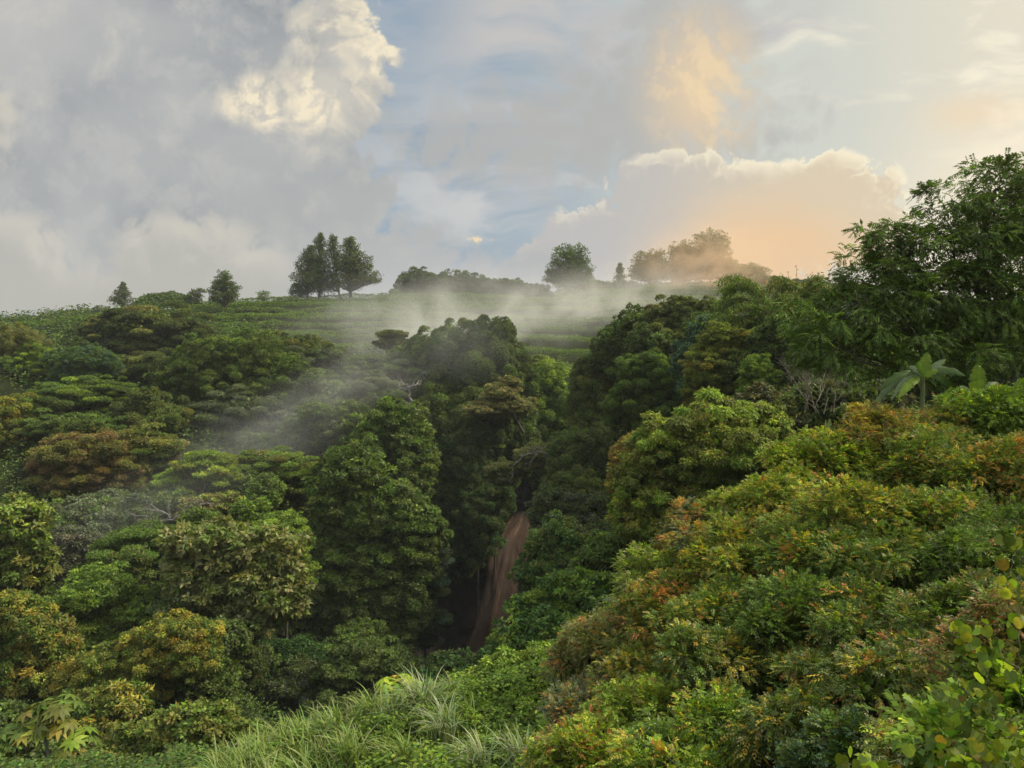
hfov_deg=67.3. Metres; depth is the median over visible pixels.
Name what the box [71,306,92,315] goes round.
distant tree
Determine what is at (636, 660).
leafy shrub
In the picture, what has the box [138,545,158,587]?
understory bush
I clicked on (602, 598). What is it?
banana plant
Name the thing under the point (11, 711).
broadleaf tree
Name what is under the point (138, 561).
understory bush
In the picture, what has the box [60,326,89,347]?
broadleaf tree
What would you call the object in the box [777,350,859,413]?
dry shrub
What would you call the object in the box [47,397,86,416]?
understory bush
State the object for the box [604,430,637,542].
broadleaf tree
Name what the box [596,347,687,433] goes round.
broadleaf tree
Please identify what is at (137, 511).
understory bush
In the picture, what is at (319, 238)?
pine tree
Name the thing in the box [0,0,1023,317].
sky
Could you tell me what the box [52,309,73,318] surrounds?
distant tree
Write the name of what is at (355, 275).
pine tree
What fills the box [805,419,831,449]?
banana plant
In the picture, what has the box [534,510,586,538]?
understory bush
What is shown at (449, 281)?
broadleaf tree
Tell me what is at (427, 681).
leafy bush
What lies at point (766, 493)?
leafy shrub
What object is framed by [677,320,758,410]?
broadleaf tree
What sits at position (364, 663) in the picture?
tree
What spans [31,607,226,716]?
broadleaf tree
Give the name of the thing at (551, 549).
broadleaf tree
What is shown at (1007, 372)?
broadleaf tree
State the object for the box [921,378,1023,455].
leafy shrub
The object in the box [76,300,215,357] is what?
umbrella tree
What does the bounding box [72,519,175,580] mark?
broadleaf tree
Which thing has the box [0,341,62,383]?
broadleaf tree
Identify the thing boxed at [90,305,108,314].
distant tree
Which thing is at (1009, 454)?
leafy shrub
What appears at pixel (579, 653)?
leafy shrub
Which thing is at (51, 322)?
coffee hedge
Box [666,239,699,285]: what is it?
broadleaf tree
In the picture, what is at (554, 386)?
broadleaf tree
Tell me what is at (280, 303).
coffee hedge
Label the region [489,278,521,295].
broadleaf tree
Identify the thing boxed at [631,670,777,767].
leafy shrub
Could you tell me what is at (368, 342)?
coffee hedge
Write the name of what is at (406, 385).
dead tree
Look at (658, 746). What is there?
leafy shrub
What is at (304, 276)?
pine tree
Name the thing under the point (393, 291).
sapling
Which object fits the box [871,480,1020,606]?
leafy shrub
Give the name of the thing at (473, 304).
coffee hedge
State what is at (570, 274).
broadleaf tree
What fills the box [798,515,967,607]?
leafy shrub
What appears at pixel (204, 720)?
broadleaf tree
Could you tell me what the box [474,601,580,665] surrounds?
leafy shrub
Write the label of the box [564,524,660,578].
broadleaf tree
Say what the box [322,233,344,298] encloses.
pine tree
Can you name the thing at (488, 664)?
leafy bush
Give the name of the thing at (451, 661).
leafy shrub
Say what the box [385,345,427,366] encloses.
understory bush
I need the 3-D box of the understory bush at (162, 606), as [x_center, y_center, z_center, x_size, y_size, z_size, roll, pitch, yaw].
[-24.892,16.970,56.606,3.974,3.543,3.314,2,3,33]
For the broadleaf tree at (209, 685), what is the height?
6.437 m
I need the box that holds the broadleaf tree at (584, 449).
[540,420,629,494]
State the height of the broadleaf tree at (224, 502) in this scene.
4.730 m
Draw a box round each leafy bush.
[327,713,402,767]
[408,677,462,703]
[429,714,548,767]
[448,674,563,729]
[464,639,565,698]
[549,623,590,643]
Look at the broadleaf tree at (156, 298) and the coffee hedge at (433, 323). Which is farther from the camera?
the broadleaf tree at (156, 298)
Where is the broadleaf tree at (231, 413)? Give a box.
[178,384,297,453]
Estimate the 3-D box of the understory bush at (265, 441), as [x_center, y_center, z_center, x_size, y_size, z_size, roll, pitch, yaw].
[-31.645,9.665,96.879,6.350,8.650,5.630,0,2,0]
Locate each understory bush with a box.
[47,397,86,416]
[47,413,101,439]
[99,545,156,587]
[115,504,168,529]
[137,406,181,432]
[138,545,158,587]
[142,487,202,518]
[147,591,197,619]
[173,659,211,699]
[176,504,220,526]
[209,615,254,668]
[226,657,242,676]
[231,469,293,506]
[234,427,282,454]
[244,332,270,345]
[244,640,282,696]
[275,654,316,678]
[309,366,339,379]
[333,616,388,645]
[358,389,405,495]
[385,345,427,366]
[400,333,444,357]
[454,369,497,395]
[458,422,505,627]
[470,396,514,597]
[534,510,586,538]
[544,468,607,493]
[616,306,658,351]
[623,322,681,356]
[680,310,722,332]
[721,347,776,384]
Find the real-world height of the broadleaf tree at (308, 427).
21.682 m
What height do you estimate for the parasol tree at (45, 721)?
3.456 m
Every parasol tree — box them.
[0,693,100,767]
[373,673,422,713]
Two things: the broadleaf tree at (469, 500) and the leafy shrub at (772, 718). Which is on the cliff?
the broadleaf tree at (469, 500)
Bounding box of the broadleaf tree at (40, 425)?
[0,407,135,454]
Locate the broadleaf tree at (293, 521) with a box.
[252,508,321,638]
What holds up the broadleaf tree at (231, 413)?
on the ground at (590, 329)
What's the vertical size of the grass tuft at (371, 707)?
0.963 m
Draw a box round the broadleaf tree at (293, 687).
[250,651,324,722]
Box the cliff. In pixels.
[411,486,542,669]
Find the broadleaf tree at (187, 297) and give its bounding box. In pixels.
[160,292,207,308]
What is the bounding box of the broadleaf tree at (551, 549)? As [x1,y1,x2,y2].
[506,508,604,609]
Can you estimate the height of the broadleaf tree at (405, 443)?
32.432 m
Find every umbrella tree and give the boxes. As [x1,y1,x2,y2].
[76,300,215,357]
[371,329,408,350]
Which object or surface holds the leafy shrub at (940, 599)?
on the ground at (590, 329)
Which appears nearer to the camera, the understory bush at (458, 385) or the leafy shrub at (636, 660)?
the leafy shrub at (636, 660)
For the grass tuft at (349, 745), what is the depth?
20.95 m
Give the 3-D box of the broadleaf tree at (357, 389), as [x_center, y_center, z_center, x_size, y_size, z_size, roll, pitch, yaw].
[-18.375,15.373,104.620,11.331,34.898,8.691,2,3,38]
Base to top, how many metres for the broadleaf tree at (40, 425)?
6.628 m
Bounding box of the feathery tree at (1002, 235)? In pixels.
[766,147,1023,400]
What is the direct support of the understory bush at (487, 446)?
on the ground at (590, 329)
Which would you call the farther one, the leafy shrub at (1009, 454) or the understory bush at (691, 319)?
the understory bush at (691, 319)
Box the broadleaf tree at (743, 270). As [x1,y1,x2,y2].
[729,263,749,276]
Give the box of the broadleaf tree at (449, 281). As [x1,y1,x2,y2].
[429,268,460,295]
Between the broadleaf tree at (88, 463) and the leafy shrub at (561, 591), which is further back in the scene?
the broadleaf tree at (88, 463)
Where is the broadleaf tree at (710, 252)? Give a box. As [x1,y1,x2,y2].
[687,227,739,284]
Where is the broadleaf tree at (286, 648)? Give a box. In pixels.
[240,633,335,697]
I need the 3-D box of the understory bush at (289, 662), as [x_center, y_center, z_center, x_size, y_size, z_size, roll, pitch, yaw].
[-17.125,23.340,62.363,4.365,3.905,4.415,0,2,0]
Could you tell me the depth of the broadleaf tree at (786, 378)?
51.15 m
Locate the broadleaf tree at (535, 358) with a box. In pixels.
[530,353,570,370]
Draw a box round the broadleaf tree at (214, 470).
[149,449,245,494]
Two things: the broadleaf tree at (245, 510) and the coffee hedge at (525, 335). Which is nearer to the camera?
the broadleaf tree at (245, 510)
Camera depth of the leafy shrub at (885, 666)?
8.79 m
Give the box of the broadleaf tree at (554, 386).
[520,358,570,441]
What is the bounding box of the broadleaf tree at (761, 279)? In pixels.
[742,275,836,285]
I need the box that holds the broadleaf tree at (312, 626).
[275,589,339,657]
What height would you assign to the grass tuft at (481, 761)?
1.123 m
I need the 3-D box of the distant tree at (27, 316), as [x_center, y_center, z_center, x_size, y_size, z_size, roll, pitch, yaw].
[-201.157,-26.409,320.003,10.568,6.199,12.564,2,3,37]
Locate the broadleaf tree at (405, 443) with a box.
[337,395,441,501]
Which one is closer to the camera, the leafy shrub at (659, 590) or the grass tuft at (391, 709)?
the leafy shrub at (659, 590)
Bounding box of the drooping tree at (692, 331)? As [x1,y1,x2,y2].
[669,311,732,403]
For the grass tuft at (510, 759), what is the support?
on the ground at (590, 329)
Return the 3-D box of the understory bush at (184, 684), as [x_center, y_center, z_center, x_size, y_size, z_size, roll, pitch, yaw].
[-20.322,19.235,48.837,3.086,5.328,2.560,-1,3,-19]
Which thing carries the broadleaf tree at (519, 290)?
on the ground at (590, 329)
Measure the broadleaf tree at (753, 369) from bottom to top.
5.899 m
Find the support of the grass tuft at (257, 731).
on the ground at (590, 329)
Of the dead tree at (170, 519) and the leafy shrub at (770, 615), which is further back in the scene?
the dead tree at (170, 519)
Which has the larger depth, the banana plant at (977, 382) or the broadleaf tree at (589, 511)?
the broadleaf tree at (589, 511)
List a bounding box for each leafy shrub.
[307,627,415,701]
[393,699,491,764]
[402,646,482,702]
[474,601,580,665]
[502,564,623,625]
[513,703,633,767]
[534,593,642,691]
[536,672,608,751]
[575,671,695,746]
[583,625,692,698]
[593,714,754,767]
[609,540,688,646]
[610,566,707,677]
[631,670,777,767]
[643,570,779,690]
[645,495,742,594]
[651,617,788,717]
[669,505,790,591]
[694,457,823,540]
[716,565,846,682]
[718,683,838,767]
[728,504,889,643]
[751,422,889,504]
[754,640,881,715]
[765,705,875,767]
[767,469,941,560]
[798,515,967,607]
[800,571,937,706]
[806,626,953,745]
[820,399,977,488]
[852,421,1018,509]
[853,712,926,767]
[854,640,1023,767]
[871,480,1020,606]
[872,566,1023,675]
[891,571,1023,720]
[909,493,1023,589]
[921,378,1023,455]
[946,428,1023,525]
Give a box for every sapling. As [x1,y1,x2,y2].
[187,288,206,305]
[255,290,272,301]
[389,288,399,294]
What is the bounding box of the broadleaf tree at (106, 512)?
[45,487,137,542]
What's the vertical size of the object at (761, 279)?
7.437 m
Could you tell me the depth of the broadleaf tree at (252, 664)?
55.99 m
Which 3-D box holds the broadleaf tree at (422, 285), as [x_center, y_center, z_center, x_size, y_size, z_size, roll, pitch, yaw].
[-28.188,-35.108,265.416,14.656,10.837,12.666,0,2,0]
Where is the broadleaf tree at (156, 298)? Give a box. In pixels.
[129,290,182,308]
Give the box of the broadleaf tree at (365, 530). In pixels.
[300,433,454,618]
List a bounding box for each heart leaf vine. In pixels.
[835,718,1023,767]
[940,520,1023,731]
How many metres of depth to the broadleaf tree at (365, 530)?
73.02 m
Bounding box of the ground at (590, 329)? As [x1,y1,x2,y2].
[0,285,1023,767]
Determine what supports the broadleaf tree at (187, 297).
on the ground at (590, 329)
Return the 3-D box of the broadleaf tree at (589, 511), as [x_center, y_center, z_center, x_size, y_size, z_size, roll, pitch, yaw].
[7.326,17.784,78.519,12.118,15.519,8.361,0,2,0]
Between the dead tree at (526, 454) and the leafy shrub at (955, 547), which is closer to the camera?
the leafy shrub at (955, 547)
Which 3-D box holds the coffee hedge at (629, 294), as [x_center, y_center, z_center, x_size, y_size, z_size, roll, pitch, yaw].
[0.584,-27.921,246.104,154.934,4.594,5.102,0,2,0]
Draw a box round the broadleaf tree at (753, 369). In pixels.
[724,352,783,406]
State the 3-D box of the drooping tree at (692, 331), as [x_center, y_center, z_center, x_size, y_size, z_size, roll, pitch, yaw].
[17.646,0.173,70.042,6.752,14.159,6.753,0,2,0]
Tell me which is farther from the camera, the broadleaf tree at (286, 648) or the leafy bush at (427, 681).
the broadleaf tree at (286, 648)
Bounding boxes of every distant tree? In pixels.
[10,314,35,322]
[35,310,55,320]
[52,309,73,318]
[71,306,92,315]
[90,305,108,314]
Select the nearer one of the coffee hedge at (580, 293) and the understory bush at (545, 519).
the understory bush at (545, 519)
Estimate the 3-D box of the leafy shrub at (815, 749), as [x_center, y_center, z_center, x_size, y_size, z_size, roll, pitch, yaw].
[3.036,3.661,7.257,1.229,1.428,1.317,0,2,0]
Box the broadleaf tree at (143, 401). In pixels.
[109,386,193,438]
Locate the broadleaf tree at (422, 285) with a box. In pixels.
[410,266,447,293]
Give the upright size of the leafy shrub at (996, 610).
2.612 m
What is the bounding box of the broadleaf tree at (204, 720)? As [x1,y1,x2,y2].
[77,695,276,764]
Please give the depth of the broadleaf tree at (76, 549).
69.17 m
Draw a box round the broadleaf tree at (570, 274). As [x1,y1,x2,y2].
[541,242,598,292]
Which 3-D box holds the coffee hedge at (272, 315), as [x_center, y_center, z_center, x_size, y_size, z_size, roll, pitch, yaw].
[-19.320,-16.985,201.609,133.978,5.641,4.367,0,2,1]
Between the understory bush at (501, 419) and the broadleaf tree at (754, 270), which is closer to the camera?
the understory bush at (501, 419)
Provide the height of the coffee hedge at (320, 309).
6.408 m
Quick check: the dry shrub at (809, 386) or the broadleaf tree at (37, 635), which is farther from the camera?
the broadleaf tree at (37, 635)
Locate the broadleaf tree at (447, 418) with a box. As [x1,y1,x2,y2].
[409,385,546,605]
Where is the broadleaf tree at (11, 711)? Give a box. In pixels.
[0,697,88,766]
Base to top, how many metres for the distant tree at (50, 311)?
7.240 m
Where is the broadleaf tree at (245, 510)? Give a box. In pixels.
[227,496,278,525]
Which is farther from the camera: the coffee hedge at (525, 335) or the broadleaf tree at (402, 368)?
the coffee hedge at (525, 335)
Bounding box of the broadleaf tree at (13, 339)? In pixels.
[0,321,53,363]
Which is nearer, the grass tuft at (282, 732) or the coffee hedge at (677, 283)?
the grass tuft at (282, 732)
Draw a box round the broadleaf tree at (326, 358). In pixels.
[283,342,352,382]
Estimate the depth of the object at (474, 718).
22.62 m
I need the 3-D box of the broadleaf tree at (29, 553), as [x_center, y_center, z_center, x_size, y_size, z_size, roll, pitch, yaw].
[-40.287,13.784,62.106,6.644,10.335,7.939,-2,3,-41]
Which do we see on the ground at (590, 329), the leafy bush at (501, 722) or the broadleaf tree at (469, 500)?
the leafy bush at (501, 722)
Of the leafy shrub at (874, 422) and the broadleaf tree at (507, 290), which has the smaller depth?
the leafy shrub at (874, 422)
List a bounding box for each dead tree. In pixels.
[123,486,216,528]
[395,378,421,414]
[510,443,546,480]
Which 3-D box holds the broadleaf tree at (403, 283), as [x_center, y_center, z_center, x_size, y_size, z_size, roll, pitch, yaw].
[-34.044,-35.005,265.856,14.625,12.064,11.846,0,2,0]
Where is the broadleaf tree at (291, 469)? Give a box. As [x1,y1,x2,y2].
[230,445,323,511]
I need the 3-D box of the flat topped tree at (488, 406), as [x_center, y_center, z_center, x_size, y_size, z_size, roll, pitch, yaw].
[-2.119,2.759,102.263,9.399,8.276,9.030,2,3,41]
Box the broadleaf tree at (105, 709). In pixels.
[54,677,155,741]
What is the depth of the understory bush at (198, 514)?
65.99 m
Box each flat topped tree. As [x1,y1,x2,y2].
[457,374,537,433]
[484,441,551,487]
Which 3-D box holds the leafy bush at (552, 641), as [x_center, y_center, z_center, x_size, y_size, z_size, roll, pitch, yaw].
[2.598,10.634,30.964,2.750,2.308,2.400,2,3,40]
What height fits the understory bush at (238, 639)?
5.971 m
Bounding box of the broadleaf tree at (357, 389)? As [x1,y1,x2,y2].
[330,369,409,411]
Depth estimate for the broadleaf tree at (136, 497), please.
76.03 m
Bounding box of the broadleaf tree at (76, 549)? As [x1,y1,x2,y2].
[46,521,105,596]
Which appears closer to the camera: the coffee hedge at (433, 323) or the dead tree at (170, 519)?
the dead tree at (170, 519)
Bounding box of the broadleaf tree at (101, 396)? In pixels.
[19,374,138,415]
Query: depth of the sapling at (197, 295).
225.75 m
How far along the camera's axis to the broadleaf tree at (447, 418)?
107.13 m
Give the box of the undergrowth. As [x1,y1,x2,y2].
[0,293,1015,767]
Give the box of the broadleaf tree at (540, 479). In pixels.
[532,467,546,501]
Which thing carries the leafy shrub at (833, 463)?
on the ground at (590, 329)
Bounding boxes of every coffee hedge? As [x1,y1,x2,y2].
[8,313,92,325]
[8,316,86,325]
[186,311,616,323]
[186,312,621,327]
[188,299,721,311]
[188,305,662,320]
[200,295,735,305]
[203,298,718,310]
[203,319,604,332]
[221,326,604,341]
[234,328,599,342]
[274,291,750,301]
[332,343,590,354]
[336,340,589,354]
[373,286,765,301]
[549,284,780,294]
[576,282,776,291]
[636,280,767,286]
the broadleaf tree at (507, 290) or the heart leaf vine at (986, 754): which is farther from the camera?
the broadleaf tree at (507, 290)
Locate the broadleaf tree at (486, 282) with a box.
[469,276,503,294]
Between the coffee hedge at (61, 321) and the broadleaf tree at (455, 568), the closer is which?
the broadleaf tree at (455, 568)
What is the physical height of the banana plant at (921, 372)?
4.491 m
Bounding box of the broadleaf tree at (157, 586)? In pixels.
[142,576,169,604]
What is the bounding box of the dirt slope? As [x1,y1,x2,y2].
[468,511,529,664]
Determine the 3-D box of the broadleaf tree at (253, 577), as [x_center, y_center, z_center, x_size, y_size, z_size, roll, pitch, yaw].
[-21.106,16.993,58.483,12.794,14.582,8.135,0,2,0]
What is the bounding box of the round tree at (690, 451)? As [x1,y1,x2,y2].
[603,386,809,542]
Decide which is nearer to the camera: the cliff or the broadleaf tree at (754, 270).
the cliff
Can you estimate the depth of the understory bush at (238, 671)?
53.93 m
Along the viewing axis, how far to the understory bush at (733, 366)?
57.71 m
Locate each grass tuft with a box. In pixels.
[225,715,295,767]
[241,711,324,758]
[263,712,334,750]
[286,700,359,746]
[313,716,396,767]
[346,681,383,717]
[366,727,443,767]
[372,684,410,719]
[382,662,463,713]
[407,691,477,741]
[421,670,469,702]
[429,725,498,767]
[481,717,534,767]
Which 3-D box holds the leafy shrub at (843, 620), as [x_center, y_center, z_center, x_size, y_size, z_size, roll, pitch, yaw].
[5.138,3.828,11.117,2.038,1.968,2.790,1,3,26]
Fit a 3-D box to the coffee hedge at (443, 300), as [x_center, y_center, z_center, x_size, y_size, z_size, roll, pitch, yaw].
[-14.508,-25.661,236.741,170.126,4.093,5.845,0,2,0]
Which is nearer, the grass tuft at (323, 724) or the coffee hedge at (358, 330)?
the grass tuft at (323, 724)
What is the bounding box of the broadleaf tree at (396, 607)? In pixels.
[314,568,432,659]
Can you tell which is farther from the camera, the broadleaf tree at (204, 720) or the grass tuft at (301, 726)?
the broadleaf tree at (204, 720)
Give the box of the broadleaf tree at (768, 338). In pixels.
[745,311,799,387]
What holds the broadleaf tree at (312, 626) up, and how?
on the ground at (590, 329)
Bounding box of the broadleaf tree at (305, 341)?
[267,330,336,367]
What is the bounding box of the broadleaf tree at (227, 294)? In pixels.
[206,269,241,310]
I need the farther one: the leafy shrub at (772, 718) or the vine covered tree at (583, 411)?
the vine covered tree at (583, 411)
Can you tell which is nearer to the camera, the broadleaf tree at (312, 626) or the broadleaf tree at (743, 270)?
the broadleaf tree at (312, 626)
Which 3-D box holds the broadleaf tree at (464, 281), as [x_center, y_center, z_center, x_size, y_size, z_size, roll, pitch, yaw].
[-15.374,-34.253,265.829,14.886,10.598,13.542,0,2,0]
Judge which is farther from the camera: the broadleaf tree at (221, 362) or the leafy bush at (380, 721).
the broadleaf tree at (221, 362)
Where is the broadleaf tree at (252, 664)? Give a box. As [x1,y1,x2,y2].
[232,635,270,691]
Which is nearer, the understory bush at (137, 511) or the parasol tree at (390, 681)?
the parasol tree at (390, 681)
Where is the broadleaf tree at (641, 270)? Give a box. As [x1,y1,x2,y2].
[627,248,672,283]
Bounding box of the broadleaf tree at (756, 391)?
[726,379,836,438]
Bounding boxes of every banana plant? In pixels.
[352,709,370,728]
[588,594,615,623]
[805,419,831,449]
[872,352,964,421]
[959,364,998,455]
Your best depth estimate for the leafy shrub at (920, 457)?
16.45 m
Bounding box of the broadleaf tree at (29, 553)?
[0,490,64,599]
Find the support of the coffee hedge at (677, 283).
on the ground at (590, 329)
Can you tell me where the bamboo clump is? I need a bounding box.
[756,272,853,325]
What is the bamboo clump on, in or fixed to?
on the ground at (590, 329)
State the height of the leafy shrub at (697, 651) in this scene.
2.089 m
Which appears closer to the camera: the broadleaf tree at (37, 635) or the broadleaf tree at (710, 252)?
the broadleaf tree at (37, 635)
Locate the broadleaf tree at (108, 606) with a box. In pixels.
[41,560,155,653]
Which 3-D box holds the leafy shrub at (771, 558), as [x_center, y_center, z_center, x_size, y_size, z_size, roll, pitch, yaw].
[5.300,3.857,14.258,2.356,3.024,2.815,-1,2,-16]
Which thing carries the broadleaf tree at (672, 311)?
on the ground at (590, 329)
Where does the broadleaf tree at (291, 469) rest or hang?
on the ground at (590, 329)
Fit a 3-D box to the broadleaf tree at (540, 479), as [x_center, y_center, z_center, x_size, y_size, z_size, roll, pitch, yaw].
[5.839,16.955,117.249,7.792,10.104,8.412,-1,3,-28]
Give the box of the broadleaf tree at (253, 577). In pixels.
[149,513,316,638]
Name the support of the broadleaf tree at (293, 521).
on the ground at (590, 329)
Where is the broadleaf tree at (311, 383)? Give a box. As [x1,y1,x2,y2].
[288,367,349,534]
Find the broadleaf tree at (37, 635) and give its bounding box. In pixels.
[0,587,85,708]
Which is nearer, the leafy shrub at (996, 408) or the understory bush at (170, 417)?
the leafy shrub at (996, 408)
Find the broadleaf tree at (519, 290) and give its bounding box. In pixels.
[506,277,533,294]
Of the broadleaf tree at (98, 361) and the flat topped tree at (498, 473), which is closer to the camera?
the flat topped tree at (498, 473)
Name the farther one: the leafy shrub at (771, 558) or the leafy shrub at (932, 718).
the leafy shrub at (771, 558)
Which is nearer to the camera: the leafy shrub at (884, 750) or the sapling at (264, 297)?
the leafy shrub at (884, 750)
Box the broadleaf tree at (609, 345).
[584,302,645,392]
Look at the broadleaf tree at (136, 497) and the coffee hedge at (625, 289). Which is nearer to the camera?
the broadleaf tree at (136, 497)
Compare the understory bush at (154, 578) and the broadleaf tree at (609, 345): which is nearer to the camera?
the understory bush at (154, 578)
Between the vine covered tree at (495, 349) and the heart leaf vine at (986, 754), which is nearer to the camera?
the heart leaf vine at (986, 754)
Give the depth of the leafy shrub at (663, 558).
16.68 m
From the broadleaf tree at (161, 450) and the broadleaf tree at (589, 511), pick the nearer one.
the broadleaf tree at (589, 511)
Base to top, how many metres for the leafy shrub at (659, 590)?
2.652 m
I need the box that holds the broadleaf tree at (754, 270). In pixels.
[739,262,771,276]
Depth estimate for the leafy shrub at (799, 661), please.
9.92 m
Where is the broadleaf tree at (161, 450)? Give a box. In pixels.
[119,421,189,485]
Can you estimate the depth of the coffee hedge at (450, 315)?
204.69 m
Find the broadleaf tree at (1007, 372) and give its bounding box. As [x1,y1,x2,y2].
[935,334,1023,394]
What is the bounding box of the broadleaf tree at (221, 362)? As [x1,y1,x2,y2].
[145,327,310,408]
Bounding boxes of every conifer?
[107,281,134,307]
[609,262,630,286]
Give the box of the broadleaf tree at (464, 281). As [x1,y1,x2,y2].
[448,270,484,295]
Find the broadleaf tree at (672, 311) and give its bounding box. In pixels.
[630,293,735,362]
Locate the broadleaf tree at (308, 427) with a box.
[271,397,376,474]
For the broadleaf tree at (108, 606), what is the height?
8.193 m
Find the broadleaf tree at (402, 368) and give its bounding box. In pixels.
[339,351,439,399]
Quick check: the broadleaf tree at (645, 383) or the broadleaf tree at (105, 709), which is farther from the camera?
the broadleaf tree at (645, 383)
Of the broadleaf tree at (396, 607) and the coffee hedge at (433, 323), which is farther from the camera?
the coffee hedge at (433, 323)
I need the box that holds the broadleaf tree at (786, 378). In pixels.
[777,312,886,390]
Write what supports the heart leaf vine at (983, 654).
on the leafy shrub at (932, 718)
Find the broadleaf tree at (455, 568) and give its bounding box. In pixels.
[422,462,485,583]
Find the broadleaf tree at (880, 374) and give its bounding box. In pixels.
[845,329,971,408]
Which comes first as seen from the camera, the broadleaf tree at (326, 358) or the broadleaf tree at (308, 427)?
the broadleaf tree at (308, 427)
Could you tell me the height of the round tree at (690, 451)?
9.168 m
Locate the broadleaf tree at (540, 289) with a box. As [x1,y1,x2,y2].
[521,283,551,293]
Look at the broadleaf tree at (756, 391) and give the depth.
46.04 m
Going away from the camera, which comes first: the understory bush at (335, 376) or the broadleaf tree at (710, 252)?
the understory bush at (335, 376)
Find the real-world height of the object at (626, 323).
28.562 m
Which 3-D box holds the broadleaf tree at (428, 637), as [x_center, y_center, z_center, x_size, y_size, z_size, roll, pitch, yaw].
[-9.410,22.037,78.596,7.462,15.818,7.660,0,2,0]
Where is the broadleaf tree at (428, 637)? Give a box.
[415,546,454,664]
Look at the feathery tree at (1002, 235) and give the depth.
23.49 m
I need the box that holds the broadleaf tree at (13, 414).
[0,391,37,459]
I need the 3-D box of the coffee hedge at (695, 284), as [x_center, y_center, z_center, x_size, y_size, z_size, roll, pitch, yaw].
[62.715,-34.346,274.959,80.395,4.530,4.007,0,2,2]
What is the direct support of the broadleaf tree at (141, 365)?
on the ground at (590, 329)
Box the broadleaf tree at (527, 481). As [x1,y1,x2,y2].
[517,466,546,488]
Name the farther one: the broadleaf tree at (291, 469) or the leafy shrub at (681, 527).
the broadleaf tree at (291, 469)
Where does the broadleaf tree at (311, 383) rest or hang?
on the ground at (590, 329)
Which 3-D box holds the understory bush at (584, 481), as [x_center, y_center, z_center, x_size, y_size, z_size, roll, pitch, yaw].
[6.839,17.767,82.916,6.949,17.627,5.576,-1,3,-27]
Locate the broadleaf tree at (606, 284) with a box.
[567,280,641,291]
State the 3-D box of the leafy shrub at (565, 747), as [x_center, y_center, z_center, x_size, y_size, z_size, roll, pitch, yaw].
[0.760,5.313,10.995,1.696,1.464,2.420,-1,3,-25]
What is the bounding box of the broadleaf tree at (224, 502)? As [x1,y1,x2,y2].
[174,489,246,524]
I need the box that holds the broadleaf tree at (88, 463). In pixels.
[22,426,155,497]
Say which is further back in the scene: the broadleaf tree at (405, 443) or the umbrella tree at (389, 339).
the umbrella tree at (389, 339)
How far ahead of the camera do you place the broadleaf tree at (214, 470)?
77.70 m
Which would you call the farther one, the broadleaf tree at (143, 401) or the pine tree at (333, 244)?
the pine tree at (333, 244)
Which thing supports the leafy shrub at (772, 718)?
on the ground at (590, 329)
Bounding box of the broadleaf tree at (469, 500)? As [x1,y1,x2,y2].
[434,428,516,567]
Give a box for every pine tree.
[288,245,324,297]
[309,232,330,298]
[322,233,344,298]
[332,236,383,297]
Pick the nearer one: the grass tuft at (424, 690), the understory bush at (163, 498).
the grass tuft at (424, 690)
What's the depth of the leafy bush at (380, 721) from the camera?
22.29 m
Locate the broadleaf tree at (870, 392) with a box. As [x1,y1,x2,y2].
[786,371,918,428]
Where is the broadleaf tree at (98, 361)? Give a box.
[40,341,125,384]
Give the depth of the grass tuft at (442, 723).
21.93 m
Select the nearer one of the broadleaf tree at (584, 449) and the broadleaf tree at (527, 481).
the broadleaf tree at (584, 449)
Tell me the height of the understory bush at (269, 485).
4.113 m
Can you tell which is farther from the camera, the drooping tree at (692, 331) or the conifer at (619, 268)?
the conifer at (619, 268)
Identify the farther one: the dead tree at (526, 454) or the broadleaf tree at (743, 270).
the broadleaf tree at (743, 270)
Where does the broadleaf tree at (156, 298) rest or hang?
on the ground at (590, 329)
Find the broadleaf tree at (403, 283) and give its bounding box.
[392,266,431,296]
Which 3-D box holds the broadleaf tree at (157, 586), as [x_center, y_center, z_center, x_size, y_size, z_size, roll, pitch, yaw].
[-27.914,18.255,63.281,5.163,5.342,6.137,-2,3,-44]
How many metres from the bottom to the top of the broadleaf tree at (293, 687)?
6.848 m
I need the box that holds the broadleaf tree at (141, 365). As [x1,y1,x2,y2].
[111,351,169,389]
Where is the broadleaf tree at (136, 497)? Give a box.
[126,486,196,523]
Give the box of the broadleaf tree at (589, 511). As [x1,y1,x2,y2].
[525,482,611,537]
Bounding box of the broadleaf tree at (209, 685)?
[151,654,246,709]
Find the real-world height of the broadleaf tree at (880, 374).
6.114 m
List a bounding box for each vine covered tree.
[410,314,542,417]
[561,347,616,444]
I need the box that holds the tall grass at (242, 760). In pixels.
[189,678,484,767]
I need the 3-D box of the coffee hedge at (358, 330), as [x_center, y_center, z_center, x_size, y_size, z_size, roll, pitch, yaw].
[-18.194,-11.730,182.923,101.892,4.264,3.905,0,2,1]
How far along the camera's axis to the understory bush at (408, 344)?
116.69 m
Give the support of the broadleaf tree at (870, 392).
on the ground at (590, 329)
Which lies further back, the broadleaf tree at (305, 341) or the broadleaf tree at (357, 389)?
the broadleaf tree at (305, 341)

